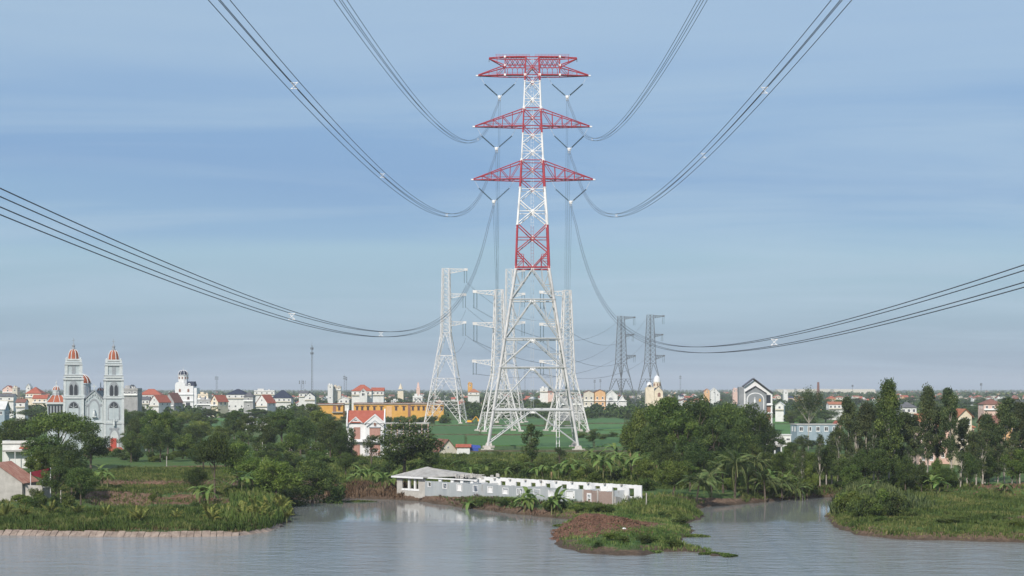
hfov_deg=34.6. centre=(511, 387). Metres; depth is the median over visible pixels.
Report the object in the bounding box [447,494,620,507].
field weeds
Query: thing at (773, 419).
rice paddy
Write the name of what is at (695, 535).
water hyacinth
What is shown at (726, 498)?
ground
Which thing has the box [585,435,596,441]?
shrub
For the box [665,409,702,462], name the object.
tree
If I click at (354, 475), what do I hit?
banana plant
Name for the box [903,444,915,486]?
tree
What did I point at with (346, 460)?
tree
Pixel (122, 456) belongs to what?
shrub
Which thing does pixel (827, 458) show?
tree
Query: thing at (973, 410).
tree
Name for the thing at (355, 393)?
house
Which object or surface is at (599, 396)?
townhouse
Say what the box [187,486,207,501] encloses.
banana plant
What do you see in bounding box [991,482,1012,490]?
banana plant
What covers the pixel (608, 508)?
shrub
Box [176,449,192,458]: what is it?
shrub
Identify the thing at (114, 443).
door
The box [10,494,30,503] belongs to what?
shrub
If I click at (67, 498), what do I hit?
shrub
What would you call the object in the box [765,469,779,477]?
banana plant
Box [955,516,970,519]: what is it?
shrub
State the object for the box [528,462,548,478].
banana plant
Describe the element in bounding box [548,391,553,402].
house
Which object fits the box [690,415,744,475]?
tree
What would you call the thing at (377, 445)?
shuttered window
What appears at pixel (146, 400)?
house
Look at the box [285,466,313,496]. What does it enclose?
tree
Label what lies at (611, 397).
townhouse
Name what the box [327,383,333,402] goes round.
house
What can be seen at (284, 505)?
young palm
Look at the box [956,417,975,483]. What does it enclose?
tree
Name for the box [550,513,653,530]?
earth clods
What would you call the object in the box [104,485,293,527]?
tall reeds
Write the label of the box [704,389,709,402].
house
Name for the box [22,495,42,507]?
shrub
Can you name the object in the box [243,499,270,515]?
young palm
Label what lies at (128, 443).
tree
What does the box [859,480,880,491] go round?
banana plant
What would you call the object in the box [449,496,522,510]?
earth clods
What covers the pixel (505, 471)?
banana plant
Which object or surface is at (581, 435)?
shrub
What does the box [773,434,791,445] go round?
house
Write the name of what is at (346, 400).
house
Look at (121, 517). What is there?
reeds
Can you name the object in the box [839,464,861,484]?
tree
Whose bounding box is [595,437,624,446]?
rice paddy
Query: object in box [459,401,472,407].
tree
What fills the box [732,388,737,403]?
house
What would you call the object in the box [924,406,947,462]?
tree
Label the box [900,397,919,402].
tree
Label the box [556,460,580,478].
banana plant
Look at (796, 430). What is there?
house
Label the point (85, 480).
tree
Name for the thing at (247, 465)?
tree
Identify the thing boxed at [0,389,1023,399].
horizon woods
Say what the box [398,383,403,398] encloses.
pagoda
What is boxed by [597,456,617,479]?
banana plant
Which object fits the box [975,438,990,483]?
tree
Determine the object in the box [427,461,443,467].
shrub
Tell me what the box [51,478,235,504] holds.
bushes
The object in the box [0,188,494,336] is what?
conductor bundle
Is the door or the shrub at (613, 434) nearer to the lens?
the door
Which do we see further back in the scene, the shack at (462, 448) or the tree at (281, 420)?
the tree at (281, 420)
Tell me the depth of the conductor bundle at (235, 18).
98.81 m
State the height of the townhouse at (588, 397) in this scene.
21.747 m
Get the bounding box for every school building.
[317,403,345,419]
[353,403,444,420]
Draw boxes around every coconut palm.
[675,472,721,504]
[693,463,728,496]
[707,454,735,492]
[715,447,760,497]
[731,461,760,493]
[741,452,772,491]
[745,470,785,501]
[767,476,799,500]
[785,476,812,500]
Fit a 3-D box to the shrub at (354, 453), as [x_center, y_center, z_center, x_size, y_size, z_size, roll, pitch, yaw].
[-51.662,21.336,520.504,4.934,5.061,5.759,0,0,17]
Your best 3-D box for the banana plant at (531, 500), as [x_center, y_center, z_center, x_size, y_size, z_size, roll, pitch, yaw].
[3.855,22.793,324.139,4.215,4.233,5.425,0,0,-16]
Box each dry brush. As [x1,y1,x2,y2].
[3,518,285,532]
[324,478,407,498]
[344,489,573,514]
[554,516,671,537]
[733,485,839,499]
[753,490,989,535]
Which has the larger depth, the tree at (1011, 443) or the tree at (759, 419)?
the tree at (759, 419)
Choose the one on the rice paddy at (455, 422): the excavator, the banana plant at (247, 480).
the excavator
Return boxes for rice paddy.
[192,421,220,427]
[429,426,478,433]
[429,435,464,445]
[435,420,474,424]
[467,435,526,445]
[481,426,528,433]
[499,419,543,424]
[530,436,592,447]
[533,427,578,435]
[579,418,623,422]
[582,424,626,429]
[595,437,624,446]
[596,431,621,435]
[772,417,796,422]
[774,424,789,433]
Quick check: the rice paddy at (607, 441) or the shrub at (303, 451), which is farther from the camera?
the rice paddy at (607, 441)
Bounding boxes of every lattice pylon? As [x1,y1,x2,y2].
[424,268,467,423]
[472,289,523,431]
[493,269,528,422]
[539,290,589,431]
[609,316,636,404]
[635,315,664,403]
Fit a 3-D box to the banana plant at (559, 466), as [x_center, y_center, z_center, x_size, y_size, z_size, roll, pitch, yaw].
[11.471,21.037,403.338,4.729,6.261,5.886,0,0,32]
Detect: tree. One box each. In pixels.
[0,417,44,440]
[0,419,22,445]
[14,411,101,442]
[16,409,46,418]
[19,434,62,458]
[23,448,54,479]
[39,456,73,495]
[44,441,84,464]
[62,450,88,494]
[64,420,114,468]
[65,466,101,504]
[116,433,137,445]
[121,430,141,461]
[124,408,131,431]
[124,416,146,438]
[130,410,140,417]
[133,411,147,418]
[134,433,151,451]
[139,409,160,450]
[141,424,175,461]
[151,410,177,453]
[171,432,195,458]
[172,411,192,423]
[172,417,190,436]
[181,425,208,442]
[183,466,207,494]
[184,442,210,468]
[188,420,216,441]
[189,413,208,421]
[190,433,246,497]
[199,409,219,417]
[208,432,231,443]
[209,418,218,423]
[212,425,234,439]
[219,413,229,417]
[221,441,256,484]
[222,410,244,438]
[227,410,244,417]
[227,430,258,454]
[233,414,256,444]
[234,455,271,484]
[243,414,278,444]
[246,409,271,418]
[249,458,303,492]
[255,442,283,461]
[259,412,284,419]
[265,408,297,441]
[275,432,304,453]
[283,406,305,411]
[284,409,303,417]
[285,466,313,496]
[286,415,317,455]
[286,455,339,502]
[297,403,321,413]
[298,409,328,442]
[305,450,337,465]
[313,419,350,457]
[324,414,336,422]
[329,427,349,457]
[336,452,356,473]
[347,427,357,452]
[362,434,377,463]
[375,420,446,472]
[422,443,439,467]
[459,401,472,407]
[465,401,481,411]
[478,401,492,409]
[497,397,519,401]
[520,423,543,460]
[529,399,541,407]
[539,402,550,416]
[553,446,566,462]
[618,396,634,400]
[618,403,654,456]
[618,417,641,465]
[621,413,631,419]
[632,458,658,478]
[634,424,673,466]
[645,395,693,471]
[648,443,683,471]
[653,458,691,493]
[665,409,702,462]
[676,395,722,450]
[680,441,713,474]
[684,463,699,491]
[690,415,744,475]
[693,395,712,467]
[704,402,752,447]
[711,450,745,477]
[725,416,762,457]
[727,402,751,444]
[736,403,774,446]
[739,442,777,474]
[756,420,784,457]
[772,451,791,475]
[782,410,802,423]
[783,442,797,468]
[783,442,800,447]
[785,448,812,475]
[789,443,798,467]
[792,384,824,450]
[792,413,820,423]
[793,435,812,447]
[797,444,806,499]
[799,461,817,498]
[804,440,816,448]
[805,451,822,474]
[812,432,825,485]
[813,443,837,484]
[814,409,838,421]
[824,431,837,483]
[828,457,853,488]
[832,423,843,484]
[836,412,858,420]
[837,396,856,457]
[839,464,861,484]
[847,448,871,477]
[848,419,865,466]
[850,398,866,404]
[855,400,878,456]
[861,447,894,482]
[865,393,882,398]
[865,421,881,479]
[868,406,887,457]
[872,377,904,478]
[890,445,909,476]
[894,411,917,459]
[894,455,915,489]
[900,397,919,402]
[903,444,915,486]
[906,414,922,465]
[908,462,931,491]
[916,444,926,475]
[917,382,939,471]
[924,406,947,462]
[929,458,941,487]
[937,386,960,469]
[939,466,957,488]
[955,449,968,485]
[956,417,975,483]
[962,452,982,485]
[963,406,977,414]
[963,432,985,484]
[974,397,985,401]
[975,411,996,483]
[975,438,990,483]
[978,452,1004,484]
[988,424,1004,480]
[991,444,1004,481]
[994,396,1021,482]
[1000,448,1023,483]
[1002,432,1018,483]
[1011,399,1023,483]
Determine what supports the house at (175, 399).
on the ground at (726, 498)
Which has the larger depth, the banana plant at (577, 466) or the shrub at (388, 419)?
the shrub at (388, 419)
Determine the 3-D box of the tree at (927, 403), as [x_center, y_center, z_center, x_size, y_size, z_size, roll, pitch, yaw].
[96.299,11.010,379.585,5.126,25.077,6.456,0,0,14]
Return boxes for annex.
[386,422,430,450]
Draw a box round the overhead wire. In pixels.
[476,341,611,363]
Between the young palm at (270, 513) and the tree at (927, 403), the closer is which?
the young palm at (270, 513)
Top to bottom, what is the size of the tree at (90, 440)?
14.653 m
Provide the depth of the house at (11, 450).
469.92 m
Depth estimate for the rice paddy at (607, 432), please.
831.79 m
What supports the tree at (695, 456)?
on the ground at (726, 498)
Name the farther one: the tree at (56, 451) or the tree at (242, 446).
the tree at (56, 451)
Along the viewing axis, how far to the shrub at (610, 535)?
257.99 m
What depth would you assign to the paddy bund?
795.26 m
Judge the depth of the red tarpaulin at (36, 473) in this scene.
336.29 m
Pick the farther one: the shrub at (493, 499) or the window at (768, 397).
the window at (768, 397)
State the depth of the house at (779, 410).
1100.00 m
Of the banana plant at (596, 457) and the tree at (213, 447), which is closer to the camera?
the tree at (213, 447)
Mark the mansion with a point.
(187, 391)
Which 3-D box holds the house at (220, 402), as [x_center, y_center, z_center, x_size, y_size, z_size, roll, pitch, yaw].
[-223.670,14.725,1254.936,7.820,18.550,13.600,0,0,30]
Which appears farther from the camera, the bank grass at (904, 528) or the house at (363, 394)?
the house at (363, 394)
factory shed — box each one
[775,389,793,393]
[794,389,829,393]
[830,389,875,393]
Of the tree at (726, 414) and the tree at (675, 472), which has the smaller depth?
the tree at (675, 472)
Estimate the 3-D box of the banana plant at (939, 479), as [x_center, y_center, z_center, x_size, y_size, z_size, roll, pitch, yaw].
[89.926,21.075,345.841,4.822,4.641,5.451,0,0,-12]
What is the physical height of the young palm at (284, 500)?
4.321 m
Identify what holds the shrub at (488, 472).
on the ground at (726, 498)
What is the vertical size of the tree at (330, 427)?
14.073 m
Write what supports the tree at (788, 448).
on the ground at (726, 498)
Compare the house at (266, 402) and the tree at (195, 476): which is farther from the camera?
the house at (266, 402)
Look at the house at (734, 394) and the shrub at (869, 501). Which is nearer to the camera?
the shrub at (869, 501)
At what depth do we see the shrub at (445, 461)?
460.64 m
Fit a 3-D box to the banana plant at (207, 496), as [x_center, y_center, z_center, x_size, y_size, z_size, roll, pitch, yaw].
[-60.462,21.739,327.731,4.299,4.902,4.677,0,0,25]
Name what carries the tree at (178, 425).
on the ground at (726, 498)
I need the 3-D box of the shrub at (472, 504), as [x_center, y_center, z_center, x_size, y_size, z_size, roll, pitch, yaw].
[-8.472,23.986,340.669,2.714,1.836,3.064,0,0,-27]
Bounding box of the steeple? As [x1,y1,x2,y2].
[416,382,419,395]
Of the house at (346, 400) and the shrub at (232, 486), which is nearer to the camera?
the shrub at (232, 486)
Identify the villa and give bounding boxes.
[346,409,385,456]
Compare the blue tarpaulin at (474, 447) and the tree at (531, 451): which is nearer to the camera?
the tree at (531, 451)
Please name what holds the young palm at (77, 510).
on the ground at (726, 498)
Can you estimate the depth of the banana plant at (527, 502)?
323.25 m
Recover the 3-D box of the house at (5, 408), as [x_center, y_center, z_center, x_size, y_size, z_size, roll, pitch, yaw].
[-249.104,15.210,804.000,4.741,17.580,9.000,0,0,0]
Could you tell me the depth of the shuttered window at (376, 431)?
539.55 m
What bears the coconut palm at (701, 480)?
on the ground at (726, 498)
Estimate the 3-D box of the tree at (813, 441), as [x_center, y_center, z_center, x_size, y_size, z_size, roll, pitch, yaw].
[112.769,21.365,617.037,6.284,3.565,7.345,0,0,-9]
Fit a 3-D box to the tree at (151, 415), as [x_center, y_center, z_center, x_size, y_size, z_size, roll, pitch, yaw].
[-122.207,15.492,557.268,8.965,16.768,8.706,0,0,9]
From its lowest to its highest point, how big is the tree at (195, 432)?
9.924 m
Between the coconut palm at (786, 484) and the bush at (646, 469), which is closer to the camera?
the coconut palm at (786, 484)
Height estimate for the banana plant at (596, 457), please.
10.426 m
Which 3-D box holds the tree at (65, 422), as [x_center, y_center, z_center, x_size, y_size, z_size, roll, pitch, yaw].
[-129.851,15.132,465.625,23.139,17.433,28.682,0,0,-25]
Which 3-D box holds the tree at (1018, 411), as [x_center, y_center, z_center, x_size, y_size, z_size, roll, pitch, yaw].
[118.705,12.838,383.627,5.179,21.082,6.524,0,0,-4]
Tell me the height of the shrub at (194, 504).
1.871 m
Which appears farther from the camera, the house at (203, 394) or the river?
the house at (203, 394)
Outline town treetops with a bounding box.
[10,395,1023,418]
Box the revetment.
[0,523,283,536]
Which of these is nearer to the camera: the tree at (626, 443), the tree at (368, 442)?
the tree at (626, 443)
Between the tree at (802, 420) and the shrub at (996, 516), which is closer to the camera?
the shrub at (996, 516)
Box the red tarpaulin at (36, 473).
[31,467,50,476]
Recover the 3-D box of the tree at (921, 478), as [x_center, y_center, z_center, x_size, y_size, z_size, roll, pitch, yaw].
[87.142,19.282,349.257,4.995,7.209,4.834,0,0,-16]
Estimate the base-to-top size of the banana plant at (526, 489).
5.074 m
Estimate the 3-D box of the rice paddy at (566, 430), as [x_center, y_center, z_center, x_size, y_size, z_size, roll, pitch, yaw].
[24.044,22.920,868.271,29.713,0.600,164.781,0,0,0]
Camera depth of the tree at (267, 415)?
1056.11 m
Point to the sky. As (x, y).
(885, 169)
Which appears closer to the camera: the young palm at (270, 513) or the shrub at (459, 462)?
the young palm at (270, 513)
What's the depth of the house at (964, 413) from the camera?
488.23 m
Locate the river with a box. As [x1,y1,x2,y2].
[0,497,1023,575]
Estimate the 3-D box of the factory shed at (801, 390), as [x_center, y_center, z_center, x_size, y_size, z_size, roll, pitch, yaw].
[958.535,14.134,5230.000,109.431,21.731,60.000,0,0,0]
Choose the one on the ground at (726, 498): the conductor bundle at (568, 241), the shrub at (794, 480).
the shrub at (794, 480)
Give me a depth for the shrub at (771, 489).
366.21 m
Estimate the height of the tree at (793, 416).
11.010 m
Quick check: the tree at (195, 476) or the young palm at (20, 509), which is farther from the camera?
the tree at (195, 476)
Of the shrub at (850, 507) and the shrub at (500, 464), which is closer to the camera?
the shrub at (850, 507)
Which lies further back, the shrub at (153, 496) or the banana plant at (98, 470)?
the banana plant at (98, 470)
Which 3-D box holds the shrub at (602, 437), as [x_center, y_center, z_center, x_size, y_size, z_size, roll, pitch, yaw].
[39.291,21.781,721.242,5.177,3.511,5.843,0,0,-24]
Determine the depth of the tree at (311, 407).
1052.37 m
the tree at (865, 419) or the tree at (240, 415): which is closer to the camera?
the tree at (865, 419)
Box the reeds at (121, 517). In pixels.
[0,500,288,531]
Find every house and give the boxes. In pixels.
[0,394,17,417]
[0,401,10,428]
[1,440,44,467]
[2,385,11,393]
[12,386,19,398]
[15,399,28,420]
[25,384,32,391]
[25,387,46,404]
[32,395,49,406]
[124,385,142,425]
[142,389,163,397]
[142,396,150,409]
[149,395,171,413]
[167,393,183,411]
[197,392,211,398]
[197,397,210,416]
[210,395,228,417]
[225,389,246,411]
[243,392,255,416]
[254,389,275,401]
[256,394,275,417]
[273,390,293,408]
[298,391,308,411]
[304,392,316,408]
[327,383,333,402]
[334,385,341,402]
[338,397,350,415]
[351,385,372,409]
[359,389,367,402]
[371,388,384,402]
[413,394,422,402]
[468,382,472,390]
[468,389,479,402]
[540,386,549,402]
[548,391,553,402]
[557,396,582,420]
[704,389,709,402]
[710,388,717,404]
[714,391,719,402]
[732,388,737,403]
[738,378,773,428]
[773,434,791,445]
[775,402,785,421]
[782,389,787,400]
[790,424,836,444]
[826,402,843,419]
[896,402,917,415]
[913,414,935,464]
[936,425,975,463]
[949,408,973,464]
[976,415,1012,451]
[978,399,999,418]
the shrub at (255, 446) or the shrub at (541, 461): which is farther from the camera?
the shrub at (255, 446)
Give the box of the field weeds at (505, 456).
[249,451,986,494]
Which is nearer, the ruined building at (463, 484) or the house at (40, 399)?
the ruined building at (463, 484)
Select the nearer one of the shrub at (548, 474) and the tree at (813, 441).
the shrub at (548, 474)
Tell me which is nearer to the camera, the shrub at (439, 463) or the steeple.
the shrub at (439, 463)
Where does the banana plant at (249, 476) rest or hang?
on the ground at (726, 498)
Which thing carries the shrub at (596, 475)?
on the ground at (726, 498)
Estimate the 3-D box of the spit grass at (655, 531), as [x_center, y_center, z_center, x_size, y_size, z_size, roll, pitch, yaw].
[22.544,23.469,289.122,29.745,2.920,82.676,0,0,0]
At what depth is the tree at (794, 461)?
377.40 m
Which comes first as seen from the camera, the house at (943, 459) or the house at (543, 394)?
the house at (943, 459)
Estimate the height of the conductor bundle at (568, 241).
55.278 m
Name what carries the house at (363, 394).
on the ground at (726, 498)
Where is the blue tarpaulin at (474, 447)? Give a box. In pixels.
[470,445,480,450]
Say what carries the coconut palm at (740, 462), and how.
on the ground at (726, 498)
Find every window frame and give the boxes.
[487,486,492,492]
[502,488,508,494]
[548,490,554,496]
[565,490,574,498]
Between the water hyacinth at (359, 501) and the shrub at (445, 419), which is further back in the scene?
the shrub at (445, 419)
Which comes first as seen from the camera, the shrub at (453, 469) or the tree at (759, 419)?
the shrub at (453, 469)
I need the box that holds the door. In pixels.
[110,438,115,446]
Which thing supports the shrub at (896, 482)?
on the ground at (726, 498)
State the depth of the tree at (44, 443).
444.47 m
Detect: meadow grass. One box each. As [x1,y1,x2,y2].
[1,465,351,505]
[732,483,1023,539]
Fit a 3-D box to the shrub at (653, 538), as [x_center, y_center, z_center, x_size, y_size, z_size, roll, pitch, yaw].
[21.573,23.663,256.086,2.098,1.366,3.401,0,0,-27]
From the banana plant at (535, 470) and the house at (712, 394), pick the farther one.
the house at (712, 394)
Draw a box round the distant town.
[20,391,1023,405]
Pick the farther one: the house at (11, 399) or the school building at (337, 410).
the house at (11, 399)
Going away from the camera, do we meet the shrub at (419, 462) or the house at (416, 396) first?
the shrub at (419, 462)
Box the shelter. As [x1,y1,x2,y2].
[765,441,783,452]
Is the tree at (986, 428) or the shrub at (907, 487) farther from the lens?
the tree at (986, 428)
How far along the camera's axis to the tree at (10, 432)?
480.69 m
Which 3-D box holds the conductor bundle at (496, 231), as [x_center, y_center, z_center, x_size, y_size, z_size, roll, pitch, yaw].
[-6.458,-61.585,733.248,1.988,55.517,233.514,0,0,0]
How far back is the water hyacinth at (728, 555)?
243.33 m
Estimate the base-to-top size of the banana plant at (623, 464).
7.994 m
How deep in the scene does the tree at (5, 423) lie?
507.79 m
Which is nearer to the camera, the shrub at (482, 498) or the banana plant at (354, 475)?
the shrub at (482, 498)
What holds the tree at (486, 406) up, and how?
on the ground at (726, 498)
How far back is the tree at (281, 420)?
625.08 m
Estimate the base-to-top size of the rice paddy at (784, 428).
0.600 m
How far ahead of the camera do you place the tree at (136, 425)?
594.71 m
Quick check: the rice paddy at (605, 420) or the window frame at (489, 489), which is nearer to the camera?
the window frame at (489, 489)
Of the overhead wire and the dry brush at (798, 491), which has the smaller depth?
the dry brush at (798, 491)
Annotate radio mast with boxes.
[310,345,313,392]
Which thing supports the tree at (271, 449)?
on the ground at (726, 498)
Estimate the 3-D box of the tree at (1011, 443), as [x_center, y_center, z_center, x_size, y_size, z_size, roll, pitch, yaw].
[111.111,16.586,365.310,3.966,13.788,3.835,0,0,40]
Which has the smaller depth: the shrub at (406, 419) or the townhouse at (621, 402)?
the shrub at (406, 419)
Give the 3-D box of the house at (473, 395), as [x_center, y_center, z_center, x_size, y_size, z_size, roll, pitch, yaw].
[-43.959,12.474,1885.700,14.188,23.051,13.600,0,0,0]
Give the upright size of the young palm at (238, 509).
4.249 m
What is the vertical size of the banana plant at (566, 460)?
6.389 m
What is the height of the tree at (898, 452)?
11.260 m
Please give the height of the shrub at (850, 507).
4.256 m
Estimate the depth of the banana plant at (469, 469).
409.73 m
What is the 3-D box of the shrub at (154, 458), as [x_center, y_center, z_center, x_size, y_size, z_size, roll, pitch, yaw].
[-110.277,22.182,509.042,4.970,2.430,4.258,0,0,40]
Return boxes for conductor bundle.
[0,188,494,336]
[208,0,496,216]
[334,0,499,142]
[493,215,499,351]
[496,115,499,288]
[496,158,498,314]
[564,101,567,288]
[566,181,569,301]
[567,0,706,140]
[567,206,571,353]
[569,0,851,216]
[570,205,1023,352]
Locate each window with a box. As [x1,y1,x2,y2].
[353,445,359,455]
[354,427,359,438]
[370,428,379,436]
[370,444,379,455]
[748,393,762,409]
[766,395,770,402]
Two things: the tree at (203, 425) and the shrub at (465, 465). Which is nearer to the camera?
the shrub at (465, 465)
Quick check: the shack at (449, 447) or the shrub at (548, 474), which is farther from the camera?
the shack at (449, 447)
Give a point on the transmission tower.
(568, 405)
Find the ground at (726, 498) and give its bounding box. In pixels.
[0,390,1023,555]
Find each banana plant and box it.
[86,464,111,480]
[92,464,113,485]
[98,472,117,487]
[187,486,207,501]
[190,478,214,500]
[198,484,221,502]
[224,472,251,491]
[230,475,254,488]
[233,471,261,486]
[344,469,361,480]
[351,464,370,480]
[363,466,374,479]
[370,471,381,481]
[375,472,394,487]
[381,472,397,483]
[385,468,405,486]
[439,461,455,468]
[460,496,476,509]
[461,467,483,472]
[473,463,495,473]
[502,467,512,476]
[508,497,535,511]
[515,486,536,506]
[521,493,543,509]
[525,462,550,478]
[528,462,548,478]
[540,497,564,514]
[542,485,566,507]
[543,466,561,479]
[547,489,572,511]
[552,461,565,477]
[555,459,571,475]
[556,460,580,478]
[564,459,590,472]
[579,448,596,464]
[586,449,607,470]
[593,452,617,480]
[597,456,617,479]
[602,442,624,461]
[611,451,628,465]
[616,457,633,478]
[617,451,644,479]
[618,446,640,465]
[633,456,649,466]
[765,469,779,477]
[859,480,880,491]
[922,475,943,491]
[929,477,951,490]
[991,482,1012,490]
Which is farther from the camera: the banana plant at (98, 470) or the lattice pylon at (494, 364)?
the lattice pylon at (494, 364)
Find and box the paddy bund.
[429,423,626,451]
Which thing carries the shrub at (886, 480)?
on the ground at (726, 498)
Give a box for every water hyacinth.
[343,500,376,501]
[649,550,663,552]
[684,534,710,536]
[698,551,725,554]
[720,553,737,556]
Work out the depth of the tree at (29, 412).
1137.03 m
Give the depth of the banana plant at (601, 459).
391.17 m
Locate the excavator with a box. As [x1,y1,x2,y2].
[467,416,478,423]
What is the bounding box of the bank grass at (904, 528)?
[827,508,1023,540]
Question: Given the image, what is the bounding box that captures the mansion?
[175,370,199,407]
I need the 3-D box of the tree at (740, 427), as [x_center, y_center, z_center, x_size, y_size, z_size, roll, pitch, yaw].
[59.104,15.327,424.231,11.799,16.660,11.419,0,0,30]
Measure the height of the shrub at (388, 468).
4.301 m
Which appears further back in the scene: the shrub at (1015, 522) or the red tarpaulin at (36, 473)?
the red tarpaulin at (36, 473)
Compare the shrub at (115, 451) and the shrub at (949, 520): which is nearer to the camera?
the shrub at (949, 520)
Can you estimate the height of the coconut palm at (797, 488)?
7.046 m
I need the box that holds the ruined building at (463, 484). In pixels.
[391,467,641,504]
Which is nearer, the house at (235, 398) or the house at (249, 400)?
the house at (249, 400)
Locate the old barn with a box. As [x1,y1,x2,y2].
[0,461,49,500]
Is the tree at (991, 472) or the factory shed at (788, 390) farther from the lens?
the factory shed at (788, 390)
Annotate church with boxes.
[45,338,123,450]
[645,376,663,407]
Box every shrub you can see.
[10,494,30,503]
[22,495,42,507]
[28,488,44,498]
[31,493,48,508]
[50,493,61,506]
[60,491,74,507]
[69,487,86,498]
[108,448,126,456]
[115,452,128,459]
[124,451,145,461]
[146,451,155,461]
[147,456,159,461]
[149,494,156,500]
[156,454,175,459]
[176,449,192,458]
[190,501,199,506]
[224,485,242,492]
[251,441,264,457]
[280,487,308,505]
[281,450,300,463]
[286,455,304,467]
[295,443,309,453]
[304,443,323,461]
[312,441,328,453]
[314,481,347,503]
[328,448,338,456]
[341,449,357,456]
[358,459,367,464]
[370,465,381,470]
[379,461,396,472]
[386,416,392,421]
[392,417,403,421]
[399,416,409,421]
[406,461,417,465]
[408,462,418,470]
[409,415,416,421]
[414,417,424,421]
[414,460,428,467]
[427,416,438,422]
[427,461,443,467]
[436,457,451,465]
[436,466,460,481]
[438,416,451,423]
[453,458,468,469]
[459,463,472,469]
[463,500,476,506]
[468,463,486,473]
[473,459,491,467]
[475,497,492,501]
[475,499,485,505]
[479,467,504,481]
[482,457,495,467]
[482,498,495,502]
[492,461,512,474]
[495,497,509,505]
[503,461,521,475]
[509,502,518,507]
[513,461,524,471]
[516,468,534,477]
[518,454,530,462]
[525,461,537,474]
[535,457,547,464]
[540,468,556,477]
[542,500,553,509]
[544,462,556,466]
[552,500,568,509]
[553,470,563,477]
[562,467,574,475]
[569,469,584,479]
[572,504,587,510]
[578,432,586,437]
[583,464,595,476]
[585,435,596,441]
[586,506,603,511]
[587,470,607,481]
[589,428,598,435]
[590,541,603,546]
[593,504,614,511]
[595,433,607,439]
[601,468,622,479]
[602,532,620,539]
[607,431,617,436]
[609,466,625,477]
[615,535,630,543]
[620,469,637,480]
[635,533,650,542]
[637,477,656,490]
[646,535,660,542]
[653,477,664,486]
[657,511,669,517]
[663,533,675,539]
[663,539,682,546]
[671,516,688,524]
[717,477,736,489]
[725,475,746,486]
[761,479,775,493]
[766,466,778,476]
[781,474,798,487]
[832,488,860,513]
[837,481,845,489]
[841,490,860,509]
[846,497,864,516]
[854,493,878,516]
[868,503,884,517]
[874,516,887,521]
[875,488,889,503]
[876,478,891,484]
[882,491,906,515]
[888,475,904,487]
[901,479,915,490]
[904,510,922,516]
[912,477,929,490]
[934,518,959,522]
[942,477,958,487]
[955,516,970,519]
[990,513,1004,518]
[1006,520,1023,526]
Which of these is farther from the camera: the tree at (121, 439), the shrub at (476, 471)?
the tree at (121, 439)
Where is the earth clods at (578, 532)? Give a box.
[550,523,675,541]
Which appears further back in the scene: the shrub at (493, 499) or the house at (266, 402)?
the house at (266, 402)
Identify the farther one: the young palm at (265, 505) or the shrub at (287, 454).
the shrub at (287, 454)
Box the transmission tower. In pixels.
[471,54,594,449]
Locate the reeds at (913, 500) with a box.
[828,478,951,518]
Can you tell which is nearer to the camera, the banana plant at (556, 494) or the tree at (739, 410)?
the banana plant at (556, 494)
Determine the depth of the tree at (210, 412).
1228.73 m
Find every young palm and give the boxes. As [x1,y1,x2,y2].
[0,503,13,514]
[13,502,32,515]
[41,500,61,511]
[68,504,85,512]
[99,504,112,515]
[127,505,146,517]
[133,506,148,519]
[169,508,184,516]
[201,503,217,513]
[201,507,221,518]
[234,501,252,515]
[243,492,258,504]
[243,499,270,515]
[255,500,271,510]
[256,494,281,503]
[261,507,276,516]
[270,498,289,510]
[274,493,295,504]
[281,508,294,522]
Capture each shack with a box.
[433,438,456,453]
[455,444,470,453]
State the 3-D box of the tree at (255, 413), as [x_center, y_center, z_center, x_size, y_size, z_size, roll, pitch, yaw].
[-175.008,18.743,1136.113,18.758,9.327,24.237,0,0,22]
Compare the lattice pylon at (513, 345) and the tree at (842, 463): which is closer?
the tree at (842, 463)
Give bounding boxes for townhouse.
[583,390,593,408]
[594,389,605,406]
[605,390,617,407]
[617,396,626,406]
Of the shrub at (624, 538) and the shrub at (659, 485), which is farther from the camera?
the shrub at (659, 485)
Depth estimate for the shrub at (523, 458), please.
483.19 m
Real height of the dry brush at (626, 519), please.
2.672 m
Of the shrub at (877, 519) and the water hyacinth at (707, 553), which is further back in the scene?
the shrub at (877, 519)
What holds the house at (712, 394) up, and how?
on the ground at (726, 498)
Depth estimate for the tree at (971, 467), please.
364.58 m
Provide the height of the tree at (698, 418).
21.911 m
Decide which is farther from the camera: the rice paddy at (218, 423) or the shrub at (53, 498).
the rice paddy at (218, 423)
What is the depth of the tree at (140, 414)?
846.62 m
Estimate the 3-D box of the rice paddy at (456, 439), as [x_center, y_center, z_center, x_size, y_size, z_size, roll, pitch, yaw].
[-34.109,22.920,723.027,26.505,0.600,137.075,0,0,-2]
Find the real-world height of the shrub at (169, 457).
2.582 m
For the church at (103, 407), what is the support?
on the ground at (726, 498)
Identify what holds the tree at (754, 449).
on the ground at (726, 498)
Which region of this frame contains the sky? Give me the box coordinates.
[0,0,1023,389]
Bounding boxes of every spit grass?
[552,501,714,551]
[612,489,704,517]
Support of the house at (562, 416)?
on the ground at (726, 498)
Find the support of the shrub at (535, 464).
on the ground at (726, 498)
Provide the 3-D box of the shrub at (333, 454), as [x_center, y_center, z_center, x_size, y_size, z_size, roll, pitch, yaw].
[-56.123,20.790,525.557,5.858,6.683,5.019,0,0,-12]
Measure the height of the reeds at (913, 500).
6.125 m
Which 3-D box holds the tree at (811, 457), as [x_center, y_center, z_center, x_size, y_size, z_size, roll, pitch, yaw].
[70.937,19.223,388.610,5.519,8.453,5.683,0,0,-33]
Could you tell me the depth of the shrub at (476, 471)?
419.83 m
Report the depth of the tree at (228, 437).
560.65 m
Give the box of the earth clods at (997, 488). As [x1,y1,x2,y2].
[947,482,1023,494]
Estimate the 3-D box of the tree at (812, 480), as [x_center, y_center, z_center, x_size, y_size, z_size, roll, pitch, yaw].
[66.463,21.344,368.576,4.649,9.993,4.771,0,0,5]

